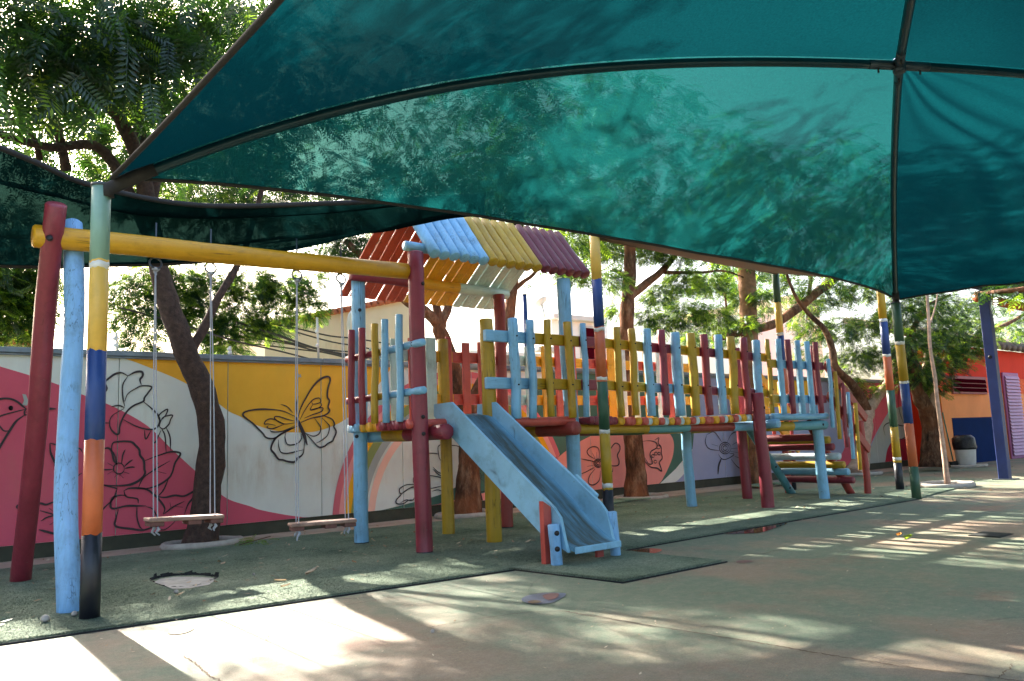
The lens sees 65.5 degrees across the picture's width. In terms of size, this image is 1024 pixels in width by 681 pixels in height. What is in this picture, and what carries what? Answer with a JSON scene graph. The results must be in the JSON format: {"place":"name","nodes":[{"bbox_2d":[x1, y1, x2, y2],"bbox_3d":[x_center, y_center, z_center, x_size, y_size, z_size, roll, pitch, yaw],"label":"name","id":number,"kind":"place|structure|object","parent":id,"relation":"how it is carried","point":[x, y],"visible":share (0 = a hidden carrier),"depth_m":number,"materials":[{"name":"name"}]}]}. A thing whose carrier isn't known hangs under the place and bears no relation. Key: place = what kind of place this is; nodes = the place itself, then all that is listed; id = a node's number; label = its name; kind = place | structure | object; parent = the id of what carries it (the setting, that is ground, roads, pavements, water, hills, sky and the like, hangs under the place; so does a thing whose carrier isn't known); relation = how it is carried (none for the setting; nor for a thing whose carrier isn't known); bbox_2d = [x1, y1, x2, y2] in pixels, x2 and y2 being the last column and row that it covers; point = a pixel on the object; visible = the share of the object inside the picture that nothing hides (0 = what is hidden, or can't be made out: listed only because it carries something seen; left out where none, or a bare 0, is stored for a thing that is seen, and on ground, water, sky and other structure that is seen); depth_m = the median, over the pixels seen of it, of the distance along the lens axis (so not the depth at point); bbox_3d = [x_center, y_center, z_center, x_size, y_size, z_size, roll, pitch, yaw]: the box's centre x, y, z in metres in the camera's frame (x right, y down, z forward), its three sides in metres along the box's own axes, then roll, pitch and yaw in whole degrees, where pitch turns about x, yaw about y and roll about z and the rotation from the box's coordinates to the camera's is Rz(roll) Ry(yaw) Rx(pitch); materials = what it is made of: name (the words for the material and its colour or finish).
{"place":"outdoors","nodes":[
{"label":"outdoors","id":0,"kind":"place"},
{"bbox_2d":[0,330,30,346],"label":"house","id":1,"kind":"structure","parent":0,"point":[23,345],"depth_m":11.12,"materials":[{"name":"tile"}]},
{"bbox_2d":[199,300,408,361],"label":"neighbour house","id":2,"kind":"structure","parent":0,"point":[377,311],"depth_m":16.57,"materials":[{"name":"paint"}]},
{"bbox_2d":[71,1,799,321],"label":"treetops","id":3,"kind":"object","parent":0,"point":[219,191],"visible":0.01,"depth_m":14.67,"materials":[{"name":"green plant"}]},
{"bbox_2d":[0,466,927,568],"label":"path","id":4,"kind":"structure","parent":0,"point":[36,561],"depth_m":8.78,"materials":[{"name":"grey concrete"}]},
{"bbox_2d":[159,535,244,549],"bbox_3d":[-3.003,1.973,7.746,0.790,0.080,0.607,4,-9,-39],"label":"tree ring","id":5,"kind":"object","parent":4,"relation":"on","point":[225,540],"visible":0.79,"depth_m":7.52,"materials":[{"name":"concrete"}]},
{"bbox_2d":[0,0,336,543],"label":"leafy tree","id":6,"kind":"object","parent":5,"relation":"in","point":[51,66],"visible":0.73,"depth_m":7.65,"materials":[{"name":"green plant"}]},
{"bbox_2d":[120,307,307,357],"bbox_3d":[-2.973,0.225,11.194,4.689,1.053,0.024,4,-9,-39],"label":"overhead cable","id":7,"kind":"object","parent":6,"relation":"attached to","point":[222,336],"visible":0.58,"depth_m":10.61,"materials":[{"name":"black rubber"}]},
{"bbox_2d":[197,315,343,357],"bbox_3d":[-2.311,0.318,12.110,4.899,1.086,0.024,4,-9,-39],"label":"overhead cable","id":8,"kind":"object","parent":6,"relation":"attached to","point":[292,344],"visible":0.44,"depth_m":11.50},
{"bbox_2d":[234,321,347,356],"bbox_3d":[-2.361,0.263,11.883,3.572,0.897,0.036,4,-9,-39],"label":"overhead cable","id":9,"kind":"object","parent":6,"relation":"attached to","point":[300,343],"visible":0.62,"depth_m":11.35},
{"bbox_2d":[196,330,436,362],"bbox_3d":[-1.871,0.268,12.867,6.635,0.556,0.024,4,-9,-39],"label":"overhead cable","id":10,"kind":"object","parent":6,"relation":"attached to","point":[307,347],"visible":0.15,"depth_m":11.98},
{"bbox_2d":[163,335,470,363],"bbox_3d":[-1.346,0.342,13.480,8.673,0.410,0.024,4,-9,-39],"label":"overhead cable","id":11,"kind":"object","parent":6,"relation":"attached to","point":[292,348],"visible":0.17,"depth_m":11.88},
{"bbox_2d":[279,327,368,348],"bbox_3d":[-2.251,0.148,12.966,3.955,0.660,0.024,4,-9,-39],"label":"overhead cable","id":12,"kind":"object","parent":6,"relation":"attached to","point":[321,339],"visible":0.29,"depth_m":12.39,"materials":[{"name":"black rubber"}]},
{"bbox_2d":[273,324,389,344],"bbox_3d":[-2.238,0.001,12.415,3.439,0.383,0.024,4,-9,-39],"label":"overhead cable","id":13,"kind":"object","parent":6,"relation":"attached to","point":[319,333],"visible":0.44,"depth_m":11.91,"materials":[{"name":"black rubber"}]},
{"bbox_2d":[434,508,485,519],"bbox_3d":[-0.536,2.142,9.825,0.908,0.081,0.701,4,-9,-39],"label":"tree ring","id":14,"kind":"object","parent":4,"relation":"on","point":[438,515],"visible":0.35,"depth_m":9.50,"materials":[{"name":"concrete"}]},
{"bbox_2d":[522,294,527,345],"bbox_3d":[0.232,0.814,10.867,0.076,2.932,0.109,-5,-8,22],"label":"striped pole","id":15,"kind":"object","parent":4,"relation":"on","point":[524,307],"visible":0.28,"depth_m":10.98,"materials":[{"name":"metal"}]},
{"bbox_2d":[613,492,668,500],"bbox_3d":[1.852,2.250,11.432,0.911,0.084,0.698,4,-9,-39],"label":"tree ring","id":16,"kind":"object","parent":4,"relation":"on","point":[655,496],"visible":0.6,"depth_m":11.23,"materials":[{"name":"concrete"}]},
{"bbox_2d":[738,268,758,483],"bbox_3d":[4.195,0.083,14.080,0.635,4.909,0.494,4,-9,-39],"label":"palm tree","id":17,"kind":"object","parent":4,"relation":"on","point":[746,283],"visible":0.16,"depth_m":14.05,"materials":[{"name":"brown plant"}]},
{"bbox_2d":[0,458,1023,680],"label":"ground","id":18,"kind":"structure","parent":0,"point":[821,635],"depth_m":3.93,"materials":[{"name":"concrete"}]},
{"bbox_2d":[168,627,193,633],"bbox_3d":[-1.697,1.484,4.070,0.114,0.001,0.147,-3,-7,4],"label":"oil stain","id":19,"kind":"object","parent":18,"relation":"on","point":[180,630],"visible":1,"depth_m":4.07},
{"bbox_2d":[190,33,565,513],"bbox_3d":[-1.182,-0.931,9.819,6.267,6.324,3.970,4,-9,-39],"label":"leafy tree","id":20,"kind":"object","parent":18,"relation":"on","point":[468,500],"visible":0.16,"depth_m":9.85,"materials":[{"name":"green plant"}]},
{"bbox_2d":[0,346,907,561],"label":"boundary wall","id":21,"kind":"structure","parent":18,"relation":"on","point":[256,397],"depth_m":8.71,"materials":[{"name":"multicoloured paint"}]},
{"bbox_2d":[112,332,118,350],"bbox_3d":[-3.949,0.011,7.941,0.051,0.191,0.072,-6,-8,28],"label":"fence post","id":22,"kind":"object","parent":21,"relation":"on","point":[115,344],"visible":0.92,"depth_m":7.94,"materials":[{"name":"grey metal"}]},
{"bbox_2d":[227,346,231,354],"bbox_3d":[-3.062,0.115,8.649,0.050,0.113,0.071,-6,-8,28],"label":"fence post","id":23,"kind":"object","parent":21,"relation":"on","point":[229,349],"visible":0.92,"depth_m":8.63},
{"bbox_2d":[315,317,319,357],"bbox_3d":[-2.275,-0.035,9.315,0.050,0.479,0.070,-6,-8,28],"label":"fence post","id":24,"kind":"object","parent":21,"relation":"on","point":[317,334],"visible":0.96,"depth_m":9.31,"materials":[{"name":"grey metal"}]},
{"bbox_2d":[0,486,954,645],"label":"turf","id":25,"kind":"structure","parent":18,"relation":"on","point":[645,523],"depth_m":6.32,"materials":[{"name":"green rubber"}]},
{"bbox_2d":[40,614,50,621],"bbox_3d":[-2.558,1.520,4.365,0.044,0.035,0.049,-5,-8,23],"label":"pebble","id":26,"kind":"object","parent":25,"relation":"on","point":[45,618],"visible":1,"depth_m":4.35,"materials":[{"name":"stone"}]},
{"bbox_2d":[79,181,110,618],"bbox_3d":[-2.402,0.324,4.595,0.116,2.532,0.116,4,-9,-39],"label":"striped pole","id":27,"kind":"object","parent":25,"relation":"on","point":[93,478],"visible":0.95,"depth_m":4.55,"materials":[{"name":"wood"}]},
{"bbox_2d":[150,570,218,588],"bbox_3d":[-2.275,1.666,5.597,0.414,0.039,0.728,4,-9,-39],"label":"torn turf hole","id":28,"kind":"object","parent":25,"relation":"on","point":[176,582],"visible":1,"depth_m":5.59,"materials":[{"name":"concrete"}]},
{"bbox_2d":[9,201,409,612],"bbox_3d":[-2.128,0.454,5.680,3.026,2.606,1.634,-1,-7,-13],"label":"log swing set","id":29,"kind":"object","parent":25,"relation":"on","point":[55,234],"visible":0.93,"depth_m":5.29,"materials":[{"name":"yellow paint"}]},
{"bbox_2d":[143,223,224,535],"bbox_3d":[-2.302,0.251,5.612,0.517,2.176,0.150,4,-9,-39],"label":"swing","id":30,"kind":"object","parent":29,"relation":"hanging from","point":[154,523],"visible":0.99,"depth_m":5.53,"materials":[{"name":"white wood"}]},
{"bbox_2d":[288,239,356,540],"bbox_3d":[-1.496,0.358,6.253,0.500,2.334,0.150,1,-8,-26],"label":"swing","id":31,"kind":"object","parent":29,"relation":"hanging from","point":[298,526],"visible":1,"depth_m":6.16,"materials":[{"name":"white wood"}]},
{"bbox_2d":[235,534,279,545],"bbox_3d":[-2.455,2.000,7.683,0.363,0.252,0.408,-2,-7,0],"label":"leafy twig","id":32,"kind":"object","parent":25,"relation":"on","point":[250,541],"visible":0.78,"depth_m":7.61,"materials":[{"name":"green plant"}]},
{"bbox_2d":[305,567,316,574],"bbox_3d":[-1.422,1.628,5.639,0.107,0.041,0.052,4,-9,-39],"label":"fallen leaf","id":33,"kind":"object","parent":25,"relation":"on","point":[311,570],"visible":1,"depth_m":5.65,"materials":[{"name":"plant"}]},
{"bbox_2d":[0,498,913,641],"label":"turf fringe","id":34,"kind":"object","parent":25,"relation":"on","point":[183,614],"visible":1,"depth_m":5.03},
{"bbox_2d":[434,402,620,565],"bbox_3d":[0.060,1.104,6.490,0.687,1.277,1.728,4,-9,-39],"label":"slide","id":35,"kind":"object","parent":25,"relation":"on","point":[553,499],"visible":0.88,"depth_m":6.28,"materials":[{"name":"blue paint"}]},
{"bbox_2d":[589,236,613,510],"bbox_3d":[0.847,0.385,7.497,0.108,2.893,0.160,-3,-7,6],"label":"striped pole","id":36,"kind":"object","parent":25,"relation":"on","point":[602,388],"visible":0.92,"depth_m":7.47,"materials":[{"name":"wood"}]},
{"bbox_2d":[600,237,821,276],"bbox_3d":[2.787,-1.065,9.816,1.560,0.600,5.898,-9,-10,41],"label":"beige shade sail","id":37,"kind":"object","parent":36,"relation":"attached to","point":[746,265],"visible":0.62,"depth_m":9.25,"materials":[{"name":"fabric"}]},
{"bbox_2d":[339,217,870,552],"bbox_3d":[1.601,0.486,9.296,7.234,3.117,1.513,3,-9,-37],"label":"play structure","id":38,"kind":"object","parent":25,"relation":"on","point":[469,245],"visible":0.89,"depth_m":8.05,"materials":[{"name":"multicoloured wood"}]},
{"bbox_2d":[601,499,627,502],"bbox_3d":[1.348,2.192,10.835,0.280,0.025,0.500,-9,-10,42],"label":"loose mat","id":39,"kind":"object","parent":25,"relation":"on","point":[617,501],"visible":0.36,"depth_m":10.79,"materials":[{"name":"green rubber"}]},
{"bbox_2d":[615,497,650,500],"bbox_3d":[1.677,2.198,11.064,0.450,0.024,0.250,2,-9,-33],"label":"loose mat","id":40,"kind":"object","parent":25,"relation":"on","point":[628,499],"visible":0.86,"depth_m":10.99,"materials":[{"name":"rubber"}]},
{"bbox_2d":[876,291,903,488],"bbox_3d":[5.413,0.661,11.413,0.119,2.985,0.290,-6,-8,25],"label":"striped pole","id":41,"kind":"object","parent":25,"relation":"on","point":[891,400],"visible":0.88,"depth_m":11.37,"materials":[{"name":"wood"}]},
{"bbox_2d":[890,302,921,498],"bbox_3d":[4.932,0.748,9.970,0.165,2.483,0.120,4,-9,-39],"label":"striped pole","id":42,"kind":"object","parent":25,"relation":"on","point":[906,402],"visible":0.98,"depth_m":9.93,"materials":[{"name":"wood"}]},
{"bbox_2d":[103,0,1023,301],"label":"shade canopy","id":43,"kind":"object","parent":42,"relation":"on","point":[875,144],"visible":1,"depth_m":5.63,"materials":[{"name":"fabric"}]},
{"bbox_2d":[0,145,470,268],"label":"dark shade sail","id":44,"kind":"object","parent":43,"relation":"attached to","point":[30,187],"visible":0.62,"depth_m":6.16,"materials":[{"name":"fabric"}]},
{"bbox_2d":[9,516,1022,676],"bbox_3d":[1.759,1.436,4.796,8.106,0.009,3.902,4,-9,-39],"label":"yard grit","id":45,"kind":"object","parent":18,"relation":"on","point":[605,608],"visible":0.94,"depth_m":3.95,"materials":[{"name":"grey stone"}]},
{"bbox_2d":[521,593,565,603],"bbox_3d":[0.168,1.472,4.558,0.224,0.004,0.342,-5,-8,24],"label":"floor painting","id":46,"kind":"object","parent":18,"relation":"on","point":[542,598],"visible":1,"depth_m":4.55},
{"bbox_2d":[627,548,661,552],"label":"puddle","id":47,"kind":"object","parent":18,"relation":"on","point":[648,550],"visible":0.61,"depth_m":6.31,"materials":[{"name":"brown liquid"}]},
{"bbox_2d":[530,226,774,496],"bbox_3d":[2.174,-0.950,12.142,6.543,6.683,4.996,-1,-7,-13],"label":"leafy tree","id":48,"kind":"object","parent":18,"relation":"on","point":[696,285],"visible":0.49,"depth_m":12.34,"materials":[{"name":"green plant"}]},
{"bbox_2d":[736,560,751,562],"bbox_3d":[1.620,1.546,5.575,0.134,0.001,0.104,4,-9,-39],"label":"rust spot","id":49,"kind":"object","parent":18,"relation":"on","point":[742,561],"visible":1,"depth_m":5.57,"materials":[{"name":"brown"}]},
{"bbox_2d":[725,523,786,533],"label":"puddle","id":50,"kind":"object","parent":18,"relation":"on","point":[763,528],"visible":1,"depth_m":7.34,"materials":[{"name":"brown liquid"}]},
{"bbox_2d":[772,274,796,489],"bbox_3d":[4.224,0.576,12.384,0.118,3.483,0.158,-5,-8,24],"label":"striped pole","id":51,"kind":"object","parent":18,"relation":"on","point":[777,308],"visible":0.38,"depth_m":12.45,"materials":[{"name":"wood"}]},
{"bbox_2d":[678,257,913,472],"bbox_3d":[5.720,-0.813,15.310,5.472,7.134,5.921,-4,-7,14],"label":"leafy tree","id":52,"kind":"object","parent":18,"relation":"on","point":[867,360],"visible":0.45,"depth_m":15.95,"materials":[{"name":"green plant"}]},
{"bbox_2d":[845,470,882,475],"bbox_3d":[6.727,2.554,15.299,0.912,0.081,0.702,4,-9,-39],"label":"tree ring","id":53,"kind":"object","parent":18,"relation":"on","point":[873,472],"visible":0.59,"depth_m":14.98,"materials":[{"name":"concrete"}]},
{"bbox_2d":[780,458,1023,499],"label":"yard litter","id":54,"kind":"object","parent":18,"relation":"on","point":[990,489],"visible":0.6,"depth_m":11.72,"materials":[{"name":"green plant"}]},
{"bbox_2d":[845,317,1023,464],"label":"orange building","id":55,"kind":"structure","parent":18,"relation":"on","point":[966,410],"depth_m":18.87,"materials":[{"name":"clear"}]},
{"bbox_2d":[951,375,986,393],"bbox_3d":[10.641,1.038,18.515,1.906,0.416,0.069,4,-9,-39],"label":"window","id":56,"kind":"structure","parent":55,"relation":"in","point":[969,384],"depth_m":18.49,"materials":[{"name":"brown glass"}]},
{"bbox_2d":[1001,372,1023,458],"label":"door","id":57,"kind":"structure","parent":55,"relation":"in","point":[1012,395],"depth_m":19.87,"materials":[{"name":"purple metal"}]},
{"bbox_2d":[853,285,1023,466],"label":"leafy tree","id":58,"kind":"object","parent":18,"relation":"on","point":[920,377],"visible":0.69,"depth_m":15.83,"materials":[{"name":"green plant"}]},
{"bbox_2d":[920,480,975,488],"bbox_3d":[6.310,2.099,11.583,0.922,0.092,0.753,4,-9,-39],"label":"tree ring","id":59,"kind":"object","parent":18,"relation":"on","point":[957,484],"visible":0.83,"depth_m":11.32,"materials":[{"name":"concrete"}]},
{"bbox_2d":[926,294,950,483],"bbox_3d":[6.545,0.361,12.032,0.972,3.627,1.148,-4,-7,15],"label":"sapling","id":60,"kind":"object","parent":59,"relation":"in","point":[946,475],"visible":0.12,"depth_m":11.73,"materials":[{"name":"brown plant"}]},
{"bbox_2d":[949,463,987,467],"bbox_3d":[9.505,2.627,16.713,1.070,0.082,0.822,4,-9,-39],"label":"tree ring","id":61,"kind":"object","parent":18,"relation":"on","point":[978,465],"visible":0.56,"depth_m":16.32,"materials":[{"name":"concrete"}]},
{"bbox_2d":[942,412,957,464],"bbox_3d":[9.402,2.116,17.080,0.198,1.170,0.628,-6,-8,26],"label":"broom","id":62,"kind":"object","parent":61,"relation":"on","point":[952,462],"visible":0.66,"depth_m":17.00,"materials":[{"name":"wood"}]},
{"bbox_2d":[951,435,976,464],"bbox_3d":[9.647,2.350,16.974,0.453,0.660,0.459,4,-9,-39],"label":"rubbish bin","id":63,"kind":"object","parent":61,"relation":"on","point":[964,447],"visible":0.87,"depth_m":16.81,"materials":[{"name":"white plastic"}]},
{"bbox_2d":[968,531,1012,537],"bbox_3d":[3.871,1.567,6.440,0.280,0.010,0.240,4,-9,-39],"label":"drain grate","id":64,"kind":"object","parent":18,"relation":"on","point":[991,534],"visible":1,"depth_m":6.41,"materials":[{"name":"metal"}]},
{"bbox_2d":[959,283,1023,317],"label":"broadleaf tree","id":65,"kind":"object","parent":18,"relation":"on","point":[1008,290],"visible":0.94,"depth_m":9.62,"materials":[{"name":"green plant"}]},
{"bbox_2d":[978,289,1019,479],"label":"steel column","id":66,"kind":"structure","parent":18,"relation":"on","point":[995,396],"depth_m":12.76,"materials":[{"name":"blue metal"}]},
{"bbox_2d":[972,283,1023,310],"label":"eave roof","id":67,"kind":"structure","parent":66,"relation":"on","point":[1006,305],"depth_m":13.76,"materials":[{"name":"metal"}]},
{"bbox_2d":[0,0,1023,379],"label":"sky","id":68,"kind":"structure","parent":0,"point":[462,321],"materials":[{"name":"white"}]},
{"bbox_2d":[462,313,607,366],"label":"white house","id":69,"kind":"structure","parent":0,"point":[472,340],"depth_m":26.53,"materials":[{"name":"white paint"}]},
{"bbox_2d":[533,296,546,318],"bbox_3d":[0.886,-1.024,25.006,0.557,0.705,0.478,4,-9,-39],"label":"satellite dish","id":70,"kind":"object","parent":69,"relation":"attached to","point":[539,302],"visible":1,"depth_m":24.95,"materials":[{"name":"white metal"}]},
{"bbox_2d":[579,325,594,358],"bbox_3d":[2.596,0.151,26.753,0.800,1.300,0.065,4,-9,-39],"label":"window","id":71,"kind":"structure","parent":69,"relation":"in","point":[589,329],"depth_m":26.75,"materials":[{"name":"red glass"}]},
{"bbox_2d":[635,296,824,377],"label":"house","id":72,"kind":"structure","parent":0,"point":[770,335],"depth_m":26.41,"materials":[{"name":"white paint"}]},
{"bbox_2d":[751,483,774,486],"bbox_3d":[4.030,2.362,12.998,0.300,0.026,0.600,-8,-9,38],"label":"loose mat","id":73,"kind":"object","parent":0,"point":[756,485],"visible":0.4,"depth_m":12.85,"materials":[{"name":"green rubber"}]}
]}

